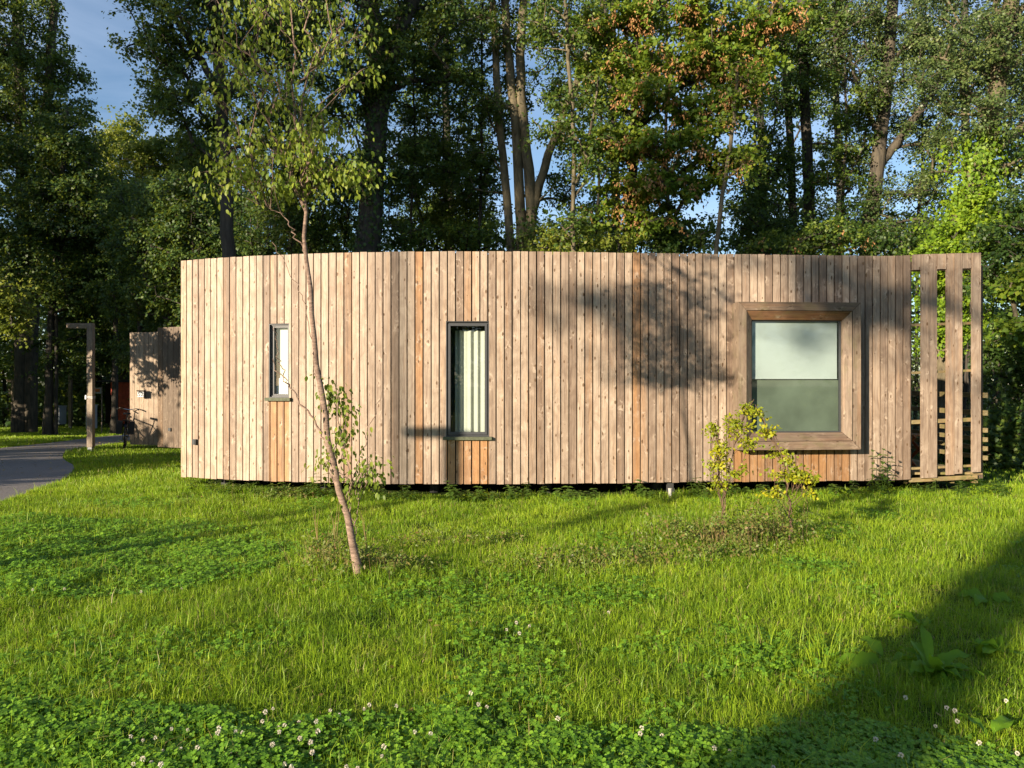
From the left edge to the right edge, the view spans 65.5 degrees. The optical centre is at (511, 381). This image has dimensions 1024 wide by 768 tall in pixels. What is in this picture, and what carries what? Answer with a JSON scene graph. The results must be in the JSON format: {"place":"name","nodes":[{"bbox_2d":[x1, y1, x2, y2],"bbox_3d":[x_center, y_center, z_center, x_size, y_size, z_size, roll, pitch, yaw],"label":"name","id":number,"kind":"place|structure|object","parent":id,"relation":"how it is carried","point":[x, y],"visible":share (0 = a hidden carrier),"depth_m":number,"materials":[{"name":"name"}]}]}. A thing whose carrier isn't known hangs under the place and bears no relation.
{"place":"outdoors","nodes":[
{"label":"outdoors","id":0,"kind":"place"},
{"bbox_2d":[0,435,129,499],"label":"path","id":1,"kind":"structure","parent":0,"point":[21,472],"depth_m":14.52,"materials":[{"name":"grey asphalt"}]},
{"bbox_2d":[1,437,988,763],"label":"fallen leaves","id":2,"kind":"object","parent":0,"point":[429,619],"visible":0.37,"depth_m":5.05,"materials":[{"name":"plant"}]},
{"bbox_2d":[0,388,1023,767],"bbox_3d":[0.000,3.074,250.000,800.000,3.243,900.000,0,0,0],"label":"ground","id":3,"kind":"structure","parent":0,"point":[496,488],"depth_m":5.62,"materials":[{"name":"green plant"}]},
{"bbox_2d":[0,161,46,379],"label":"tree","id":4,"kind":"object","parent":3,"relation":"on","point":[7,347],"visible":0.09,"depth_m":35.92,"materials":[{"name":"green plant"}]},
{"bbox_2d":[0,263,54,348],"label":"sapling","id":5,"kind":"object","parent":3,"relation":"on","point":[11,306],"visible":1,"depth_m":17.08,"materials":[{"name":"green plant"}]},
{"bbox_2d":[0,0,113,432],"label":"tree","id":6,"kind":"object","parent":3,"relation":"on","point":[19,60],"visible":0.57,"depth_m":32.36,"materials":[{"name":"green plant"}]},
{"bbox_2d":[58,406,62,423],"bbox_3d":[-20.561,1.520,36.145,0.228,0.833,0.350,0,0,0],"label":"utility cabinet","id":7,"kind":"object","parent":3,"relation":"on","point":[60,414],"visible":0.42,"depth_m":36.09,"materials":[{"name":"grey plastic"}]},
{"bbox_2d":[0,94,132,435],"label":"tree","id":8,"kind":"object","parent":3,"relation":"on","point":[65,200],"visible":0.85,"depth_m":29.49,"materials":[{"name":"green plant"}]},
{"bbox_2d":[60,366,72,427],"bbox_3d":[-21.847,0.844,39.000,0.570,3.162,0.140,0,0,0],"label":"path lamp","id":9,"kind":"object","parent":3,"relation":"on","point":[70,403],"visible":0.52,"depth_m":38.93,"materials":[{"name":"brown wood"}]},
{"bbox_2d":[66,323,94,449],"bbox_3d":[-10.288,0.198,18.995,0.624,3.175,0.159,0,0,0],"label":"path lamp","id":10,"kind":"object","parent":3,"relation":"on","point":[90,395],"visible":0.95,"depth_m":18.93,"materials":[{"name":"brown wood"}]},
{"bbox_2d":[45,211,129,420],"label":"tree","id":11,"kind":"object","parent":3,"relation":"on","point":[100,384],"visible":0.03,"depth_m":43.26,"materials":[{"name":"green plant"}]},
{"bbox_2d":[65,168,153,434],"bbox_3d":[-15.440,-3.025,31.248,4.331,10.400,3.723,0,0,39],"label":"tree","id":12,"kind":"object","parent":3,"relation":"on","point":[114,409],"visible":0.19,"depth_m":30.89,"materials":[{"name":"green plant"}]},
{"bbox_2d":[96,380,129,423],"bbox_3d":[-17.787,0.929,37.800,1.915,1.961,3.800,0,0,0],"label":"red hut","id":13,"kind":"object","parent":3,"relation":"on","point":[124,393],"visible":0.28,"depth_m":36.00,"materials":[{"name":"wood"}]},
{"bbox_2d":[79,105,157,425],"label":"tree","id":14,"kind":"object","parent":3,"relation":"on","point":[113,131],"visible":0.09,"depth_m":41.30,"materials":[{"name":"green plant"}]},
{"bbox_2d":[116,407,138,448],"bbox_3d":[-9.892,1.195,20.422,0.533,1.032,1.806,4,-2,-24],"label":"parked bicycle","id":15,"kind":"object","parent":3,"relation":"on","point":[129,428],"visible":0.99,"depth_m":19.79,"materials":[{"name":"black metal"}]},
{"bbox_2d":[80,173,185,373],"bbox_3d":[-12.709,-2.540,27.253,3.643,9.180,3.861,0,0,-43],"label":"tree","id":16,"kind":"object","parent":3,"relation":"on","point":[121,197],"visible":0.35,"depth_m":26.68,"materials":[{"name":"green plant"}]},
{"bbox_2d":[103,134,201,355],"bbox_3d":[-17.583,-5.085,39.476,5.474,15.098,5.592,0,0,-21],"label":"tree","id":17,"kind":"object","parent":3,"relation":"on","point":[146,156],"visible":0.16,"depth_m":39.21,"materials":[{"name":"green plant"}]},
{"bbox_2d":[129,327,180,447],"bbox_3d":[-7.035,0.150,22.452,6.070,3.009,6.495,0,0,0],"label":"wooden cabin","id":18,"kind":"object","parent":3,"relation":"on","point":[155,378],"visible":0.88,"depth_m":20.71,"materials":[{"name":"wood planks"},{"name":"glass"},{"name":"dark metal"}]},
{"bbox_2d":[104,163,217,371],"bbox_3d":[-10.777,-2.544,25.119,3.649,9.068,4.165,0,0,-31],"label":"tree","id":19,"kind":"object","parent":3,"relation":"on","point":[145,200],"visible":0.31,"depth_m":24.43,"materials":[{"name":"green plant"}]},
{"bbox_2d":[121,162,251,327],"bbox_3d":[-9.610,-2.275,24.254,3.948,8.452,3.936,0,0,0],"label":"tree","id":20,"kind":"object","parent":3,"relation":"on","point":[179,218],"visible":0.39,"depth_m":23.50,"materials":[{"name":"green plant"}]},
{"bbox_2d":[151,118,248,323],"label":"tree","id":21,"kind":"object","parent":3,"relation":"on","point":[204,183],"visible":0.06,"depth_m":39.93,"materials":[{"name":"green plant"}]},
{"bbox_2d":[186,477,215,490],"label":"nettle","id":22,"kind":"object","parent":3,"relation":"on","point":[209,486],"visible":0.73,"depth_m":10.57,"materials":[{"name":"green plant"}]},
{"bbox_2d":[101,0,321,257],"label":"tree","id":23,"kind":"object","parent":3,"relation":"on","point":[168,103],"visible":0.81,"depth_m":17.23,"materials":[{"name":"green plant"}]},
{"bbox_2d":[192,102,260,255],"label":"tree","id":24,"kind":"object","parent":3,"relation":"on","point":[243,190],"visible":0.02,"depth_m":41.88,"materials":[{"name":"green plant"}]},
{"bbox_2d":[212,148,310,257],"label":"tree","id":25,"kind":"object","parent":3,"relation":"on","point":[256,242],"visible":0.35,"depth_m":21.94,"materials":[{"name":"green plant"}]},
{"bbox_2d":[185,0,397,578],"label":"birch sapling","id":26,"kind":"object","parent":3,"relation":"on","point":[301,161],"visible":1,"depth_m":6.01,"materials":[{"name":"green plant"}]},
{"bbox_2d":[244,22,342,255],"bbox_3d":[-5.765,-3.888,20.809,2.829,11.431,3.008,0,0,0],"label":"tree","id":27,"kind":"object","parent":3,"relation":"on","point":[278,223],"visible":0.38,"depth_m":20.28,"materials":[{"name":"green plant"}]},
{"bbox_2d":[226,0,362,254],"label":"tree","id":28,"kind":"object","parent":3,"relation":"on","point":[306,91],"visible":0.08,"depth_m":26.66,"materials":[{"name":"green plant"}]},
{"bbox_2d":[248,134,358,255],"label":"tree","id":29,"kind":"object","parent":3,"relation":"on","point":[324,216],"visible":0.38,"depth_m":20.50,"materials":[{"name":"green plant"}]},
{"bbox_2d":[308,473,329,497],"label":"nettle","id":30,"kind":"object","parent":3,"relation":"on","point":[317,488],"visible":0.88,"depth_m":10.09,"materials":[{"name":"green plant"}]},
{"bbox_2d":[268,522,375,561],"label":"grass tuft","id":31,"kind":"object","parent":3,"relation":"on","point":[310,543],"visible":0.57,"depth_m":6.62,"materials":[{"name":"green plant"}]},
{"bbox_2d":[300,541,402,574],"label":"grass tuft","id":32,"kind":"object","parent":3,"relation":"on","point":[340,562],"visible":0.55,"depth_m":6.17,"materials":[{"name":"green plant"}]},
{"bbox_2d":[293,0,494,254],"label":"tree","id":33,"kind":"object","parent":3,"relation":"on","point":[399,43],"visible":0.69,"depth_m":18.73,"materials":[{"name":"green plant"}]},
{"bbox_2d":[385,485,409,501],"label":"nettle","id":34,"kind":"object","parent":3,"relation":"on","point":[389,498],"visible":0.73,"depth_m":9.90,"materials":[{"name":"green plant"}]},
{"bbox_2d":[352,0,464,254],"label":"tree","id":35,"kind":"object","parent":3,"relation":"on","point":[401,243],"visible":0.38,"depth_m":20.72,"materials":[{"name":"green plant"}]},
{"bbox_2d":[399,18,497,253],"bbox_3d":[-1.742,-3.990,21.731,2.767,11.685,3.251,0,0,0],"label":"tree","id":36,"kind":"object","parent":3,"relation":"on","point":[443,190],"visible":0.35,"depth_m":21.74,"materials":[{"name":"green plant"}]},
{"bbox_2d":[383,99,514,251],"bbox_3d":[-2.006,-3.021,22.973,4.400,9.814,3.364,0,0,0],"label":"shrub","id":37,"kind":"object","parent":3,"relation":"on","point":[491,207],"visible":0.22,"depth_m":22.36,"materials":[{"name":"green plant"}]},
{"bbox_2d":[388,0,515,251],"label":"tree","id":38,"kind":"object","parent":3,"relation":"on","point":[449,134],"visible":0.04,"depth_m":27.87,"materials":[{"name":"green plant"}]},
{"bbox_2d":[446,486,479,502],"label":"nettle","id":39,"kind":"object","parent":3,"relation":"on","point":[473,497],"visible":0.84,"depth_m":9.78,"materials":[{"name":"green plant"}]},
{"bbox_2d":[462,486,487,501],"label":"nettle","id":40,"kind":"object","parent":3,"relation":"on","point":[481,497],"visible":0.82,"depth_m":9.91,"materials":[{"name":"green plant"}]},
{"bbox_2d":[426,0,538,253],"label":"tree","id":41,"kind":"object","parent":3,"relation":"on","point":[481,234],"visible":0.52,"depth_m":20.78,"materials":[{"name":"green plant"}]},
{"bbox_2d":[488,486,515,503],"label":"nettle","id":42,"kind":"object","parent":3,"relation":"on","point":[493,493],"visible":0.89,"depth_m":9.84,"materials":[{"name":"green plant"}]},
{"bbox_2d":[0,491,1023,767],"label":"clover","id":43,"kind":"object","parent":3,"relation":"on","point":[266,755],"visible":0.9,"depth_m":3.56,"materials":[{"name":"green plant"}]},
{"bbox_2d":[0,201,1023,427],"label":"wood","id":44,"kind":"object","parent":3,"relation":"on","point":[79,409],"visible":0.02,"depth_m":42.02,"materials":[{"name":"green plant"}]},
{"bbox_2d":[503,485,529,500],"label":"nettle","id":45,"kind":"object","parent":3,"relation":"on","point":[516,492],"visible":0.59,"depth_m":10.05,"materials":[{"name":"green plant"}]},
{"bbox_2d":[430,0,618,253],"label":"tree","id":46,"kind":"object","parent":3,"relation":"on","point":[526,222],"visible":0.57,"depth_m":19.91,"materials":[{"name":"green plant"}]},
{"bbox_2d":[521,482,548,497],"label":"nettle","id":47,"kind":"object","parent":3,"relation":"on","point":[541,491],"visible":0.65,"depth_m":10.17,"materials":[{"name":"green plant"}]},
{"bbox_2d":[230,484,851,585],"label":"weeds","id":48,"kind":"object","parent":3,"relation":"on","point":[755,526],"visible":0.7,"depth_m":7.00,"materials":[{"name":"green plant"}]},
{"bbox_2d":[551,486,578,501],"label":"nettle","id":49,"kind":"object","parent":3,"relation":"on","point":[566,493],"visible":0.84,"depth_m":9.77,"materials":[{"name":"green plant"}]},
{"bbox_2d":[512,0,623,251],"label":"tree","id":50,"kind":"object","parent":3,"relation":"on","point":[592,155],"visible":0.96,"depth_m":16.87,"materials":[{"name":"green plant"}]},
{"bbox_2d":[519,216,639,254],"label":"shrub","id":51,"kind":"object","parent":3,"relation":"on","point":[586,245],"visible":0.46,"depth_m":17.39,"materials":[{"name":"green plant"}]},
{"bbox_2d":[181,251,987,493],"bbox_3d":[0.905,-0.018,12.974,11.090,3.437,5.491,0,0,0],"label":"wooden cabin","id":52,"kind":"object","parent":3,"relation":"on","point":[547,369],"visible":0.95,"depth_m":10.45,"materials":[{"name":"wood"}]},
{"bbox_2d":[264,324,291,400],"bbox_3d":[-3.080,-0.254,10.614,0.370,1.022,0.199,0,0,14],"label":"window","id":53,"kind":"structure","parent":52,"relation":"in","point":[278,390],"depth_m":10.67,"materials":[{"name":"glass"}]},
{"bbox_2d":[443,321,491,439],"bbox_3d":[-0.570,-0.009,10.433,0.635,1.532,0.409,0,0,0],"label":"window","id":54,"kind":"structure","parent":52,"relation":"in","point":[467,352],"depth_m":10.47,"materials":[{"name":"glass"}]},
{"bbox_2d":[732,302,860,449],"bbox_3d":[3.723,-0.071,10.450,1.630,1.914,0.270,0,0,-4],"label":"window","id":55,"kind":"structure","parent":52,"relation":"in","point":[799,362],"depth_m":10.46,"materials":[{"name":"brown wood"}]},
{"bbox_2d":[912,433,919,465],"bbox_3d":[5.931,0.780,11.935,0.460,0.938,0.549,0,0,-29],"label":"garden chair","id":56,"kind":"object","parent":52,"relation":"on","point":[914,443],"visible":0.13,"depth_m":11.99,"materials":[{"name":"black wood"}]},
{"bbox_2d":[538,0,632,252],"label":"tree","id":57,"kind":"object","parent":3,"relation":"on","point":[560,149],"visible":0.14,"depth_m":19.95,"materials":[{"name":"green plant"}]},
{"bbox_2d":[576,488,599,500],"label":"nettle","id":58,"kind":"object","parent":3,"relation":"on","point":[586,492],"visible":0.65,"depth_m":9.98,"materials":[{"name":"green plant"}]},
{"bbox_2d":[537,0,684,250],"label":"tree","id":59,"kind":"object","parent":3,"relation":"on","point":[593,203],"visible":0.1,"depth_m":26.73,"materials":[{"name":"green plant"}]},
{"bbox_2d":[622,479,644,496],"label":"nettle","id":60,"kind":"object","parent":3,"relation":"on","point":[639,486],"visible":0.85,"depth_m":10.30,"materials":[{"name":"green plant"}]},
{"bbox_2d":[635,487,655,500],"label":"nettle","id":61,"kind":"object","parent":3,"relation":"on","point":[650,495],"visible":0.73,"depth_m":10.04,"materials":[{"name":"green plant"}]},
{"bbox_2d":[616,0,730,255],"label":"tree","id":62,"kind":"object","parent":3,"relation":"on","point":[711,6],"visible":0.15,"depth_m":19.64,"materials":[{"name":"green plant"}]},
{"bbox_2d":[633,196,740,256],"bbox_3d":[3.872,-1.258,17.961,2.557,5.967,1.770,0,0,0],"label":"shrub","id":63,"kind":"object","parent":3,"relation":"on","point":[662,241],"visible":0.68,"depth_m":17.68,"materials":[{"name":"green plant"}]},
{"bbox_2d":[566,0,816,255],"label":"tree","id":64,"kind":"object","parent":3,"relation":"on","point":[705,46],"visible":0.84,"depth_m":17.07,"materials":[{"name":"green plant"}]},
{"bbox_2d":[687,477,705,497],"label":"nettle","id":65,"kind":"object","parent":3,"relation":"on","point":[696,491],"visible":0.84,"depth_m":10.20,"materials":[{"name":"green plant"}]},
{"bbox_2d":[699,487,731,499],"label":"nettle","id":66,"kind":"object","parent":3,"relation":"on","point":[704,494],"visible":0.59,"depth_m":9.98,"materials":[{"name":"green plant"}]},
{"bbox_2d":[688,514,749,545],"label":"grass tuft","id":67,"kind":"object","parent":3,"relation":"on","point":[715,535],"visible":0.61,"depth_m":7.30,"materials":[{"name":"green plant"}]},
{"bbox_2d":[701,399,761,538],"bbox_3d":[2.051,0.880,7.435,0.555,1.428,0.334,0,0,9],"label":"shrub","id":68,"kind":"object","parent":3,"relation":"on","point":[720,450],"visible":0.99,"depth_m":7.43,"materials":[{"name":"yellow plant"}]},
{"bbox_2d":[726,481,750,496],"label":"nettle","id":69,"kind":"object","parent":3,"relation":"on","point":[734,489],"visible":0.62,"depth_m":10.25,"materials":[{"name":"green plant"}]},
{"bbox_2d":[699,49,782,253],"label":"tree","id":70,"kind":"object","parent":3,"relation":"on","point":[753,88],"visible":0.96,"depth_m":16.43,"materials":[{"name":"green plant"}]},
{"bbox_2d":[713,0,813,256],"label":"tree","id":71,"kind":"object","parent":3,"relation":"on","point":[763,185],"visible":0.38,"depth_m":20.69,"materials":[{"name":"green plant"}]},
{"bbox_2d":[674,603,858,670],"bbox_3d":[1.372,1.443,4.485,1.077,0.280,1.001,0,0,29],"label":"grass tuft","id":72,"kind":"object","parent":3,"relation":"on","point":[780,644],"visible":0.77,"depth_m":4.54,"materials":[{"name":"green plant"}]},
{"bbox_2d":[696,0,838,252],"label":"tree","id":73,"kind":"object","parent":3,"relation":"on","point":[712,217],"visible":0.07,"depth_m":27.86,"materials":[{"name":"green plant"}]},
{"bbox_2d":[755,481,785,494],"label":"nettle","id":74,"kind":"object","parent":3,"relation":"on","point":[760,488],"visible":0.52,"depth_m":10.28,"materials":[{"name":"green plant"}]},
{"bbox_2d":[767,658,801,675],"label":"dock plant","id":75,"kind":"object","parent":3,"relation":"on","point":[798,661],"visible":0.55,"depth_m":4.27,"materials":[{"name":"green plant"}]},
{"bbox_2d":[750,404,821,542],"bbox_3d":[2.528,0.911,7.342,0.672,1.399,0.364,0,0,0],"label":"shrub","id":76,"kind":"object","parent":3,"relation":"on","point":[796,475],"visible":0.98,"depth_m":7.34,"materials":[{"name":"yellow plant"}]},
{"bbox_2d":[720,0,880,256],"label":"tree","id":77,"kind":"object","parent":3,"relation":"on","point":[803,75],"visible":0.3,"depth_m":21.43,"materials":[{"name":"green plant"}]},
{"bbox_2d":[733,206,890,257],"bbox_3d":[6.702,-1.142,18.303,3.658,5.737,1.996,0,0,0],"label":"shrub","id":78,"kind":"object","parent":3,"relation":"on","point":[795,246],"visible":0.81,"depth_m":17.93,"materials":[{"name":"green plant"}]},
{"bbox_2d":[731,614,919,676],"bbox_3d":[1.677,1.442,4.373,1.011,0.255,0.706,0,0,26],"label":"grass tuft","id":79,"kind":"object","parent":3,"relation":"on","point":[814,647],"visible":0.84,"depth_m":4.39,"materials":[{"name":"green plant"}]},
{"bbox_2d":[769,1,910,250],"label":"tree","id":80,"kind":"object","parent":3,"relation":"on","point":[835,138],"visible":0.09,"depth_m":29.67,"materials":[{"name":"green plant"}]},
{"bbox_2d":[828,480,858,496],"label":"nettle","id":81,"kind":"object","parent":3,"relation":"on","point":[830,489],"visible":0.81,"depth_m":10.28,"materials":[{"name":"green plant"}]},
{"bbox_2d":[790,0,897,255],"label":"tree","id":82,"kind":"object","parent":3,"relation":"on","point":[848,178],"visible":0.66,"depth_m":20.79,"materials":[{"name":"green plant"}]},
{"bbox_2d":[828,636,931,684],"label":"dock plant","id":83,"kind":"object","parent":3,"relation":"on","point":[860,656],"visible":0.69,"depth_m":4.26,"materials":[{"name":"green plant"}]},
{"bbox_2d":[866,475,895,493],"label":"nettle","id":84,"kind":"object","parent":3,"relation":"on","point":[886,487],"visible":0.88,"depth_m":10.29,"materials":[{"name":"green plant"}]},
{"bbox_2d":[868,448,896,491],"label":"nettle","id":85,"kind":"object","parent":3,"relation":"on","point":[882,475],"visible":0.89,"depth_m":10.49,"materials":[{"name":"green plant"}]},
{"bbox_2d":[847,215,942,261],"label":"shrub","id":86,"kind":"object","parent":3,"relation":"on","point":[896,242],"visible":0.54,"depth_m":18.36,"materials":[{"name":"green plant"}]},
{"bbox_2d":[805,0,988,255],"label":"tree","id":87,"kind":"object","parent":3,"relation":"on","point":[882,154],"visible":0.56,"depth_m":20.79,"materials":[{"name":"green plant"}]},
{"bbox_2d":[892,610,934,625],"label":"dock plant","id":88,"kind":"object","parent":3,"relation":"on","point":[910,616],"visible":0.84,"depth_m":5.01,"materials":[{"name":"green plant"}]},
{"bbox_2d":[863,20,985,437],"bbox_3d":[10.960,-3.947,21.926,2.881,11.607,2.985,0,0,-33],"label":"tree","id":89,"kind":"object","parent":3,"relation":"on","point":[927,204],"visible":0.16,"depth_m":21.93,"materials":[{"name":"green plant"}]},
{"bbox_2d":[896,624,983,692],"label":"dock plant","id":90,"kind":"object","parent":3,"relation":"on","point":[942,663],"visible":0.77,"depth_m":4.09,"materials":[{"name":"green plant"}]},
{"bbox_2d":[884,0,1023,453],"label":"tree","id":91,"kind":"object","parent":3,"relation":"on","point":[994,64],"visible":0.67,"depth_m":17.32,"materials":[{"name":"green plant"}]},
{"bbox_2d":[895,0,1023,434],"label":"tree","id":92,"kind":"object","parent":3,"relation":"on","point":[967,130],"visible":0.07,"depth_m":26.92,"materials":[{"name":"green plant"}]},
{"bbox_2d":[902,173,1017,434],"bbox_3d":[9.534,-1.300,16.849,2.485,5.982,2.002,0,0,0],"label":"shrub","id":93,"kind":"object","parent":3,"relation":"on","point":[949,232],"visible":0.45,"depth_m":16.61,"materials":[{"name":"green plant"}]},
{"bbox_2d":[950,481,970,496],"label":"nettle","id":94,"kind":"object","parent":3,"relation":"on","point":[961,491],"visible":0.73,"depth_m":10.34,"materials":[{"name":"green plant"}]},
{"bbox_2d":[912,329,1022,451],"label":"shrub","id":95,"kind":"object","parent":3,"relation":"on","point":[915,401],"visible":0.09,"depth_m":19.89,"materials":[{"name":"green plant"}]},
{"bbox_2d":[917,393,1023,472],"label":"bramble","id":96,"kind":"object","parent":3,"relation":"on","point":[1005,436],"visible":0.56,"depth_m":13.79,"materials":[{"name":"green plant"}]},
{"bbox_2d":[968,474,996,494],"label":"nettle","id":97,"kind":"object","parent":3,"relation":"on","point":[983,489],"visible":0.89,"depth_m":10.49,"materials":[{"name":"green plant"}]},
{"bbox_2d":[957,587,1013,605],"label":"dock plant","id":98,"kind":"object","parent":3,"relation":"on","point":[979,597],"visible":0.92,"depth_m":5.48,"materials":[{"name":"green plant"}]},
{"bbox_2d":[958,712,1017,750],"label":"dock plant","id":99,"kind":"object","parent":3,"relation":"on","point":[999,722],"visible":0.86,"depth_m":3.47,"materials":[{"name":"green plant"}]},
{"bbox_2d":[953,142,1023,418],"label":"tree","id":100,"kind":"object","parent":3,"relation":"on","point":[1008,251],"visible":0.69,"depth_m":15.34,"materials":[{"name":"green plant"}]},
{"bbox_2d":[968,0,1023,235],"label":"tree","id":101,"kind":"object","parent":3,"relation":"on","point":[1018,81],"visible":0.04,"depth_m":26.23,"materials":[{"name":"green plant"}]},
{"bbox_2d":[970,635,1023,656],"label":"dock plant","id":102,"kind":"object","parent":3,"relation":"on","point":[990,645],"visible":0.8,"depth_m":4.42,"materials":[{"name":"green plant"}]},
{"bbox_2d":[986,477,1009,496],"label":"nettle","id":103,"kind":"object","parent":3,"relation":"on","point":[999,485],"visible":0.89,"depth_m":10.39,"materials":[{"name":"green plant"}]},
{"bbox_2d":[983,259,1023,353],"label":"sapling","id":104,"kind":"object","parent":3,"relation":"on","point":[1011,330],"visible":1,"depth_m":13.62,"materials":[{"name":"green plant"}]},
{"bbox_2d":[0,424,1023,502],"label":"back lawn grass","id":105,"kind":"structure","parent":0,"point":[131,473],"depth_m":13.41,"materials":[{"name":"green plant"}]},
{"bbox_2d":[0,0,1023,385],"label":"sky","id":106,"kind":"structure","parent":0,"point":[86,23],"materials":[{"name":"blue"}]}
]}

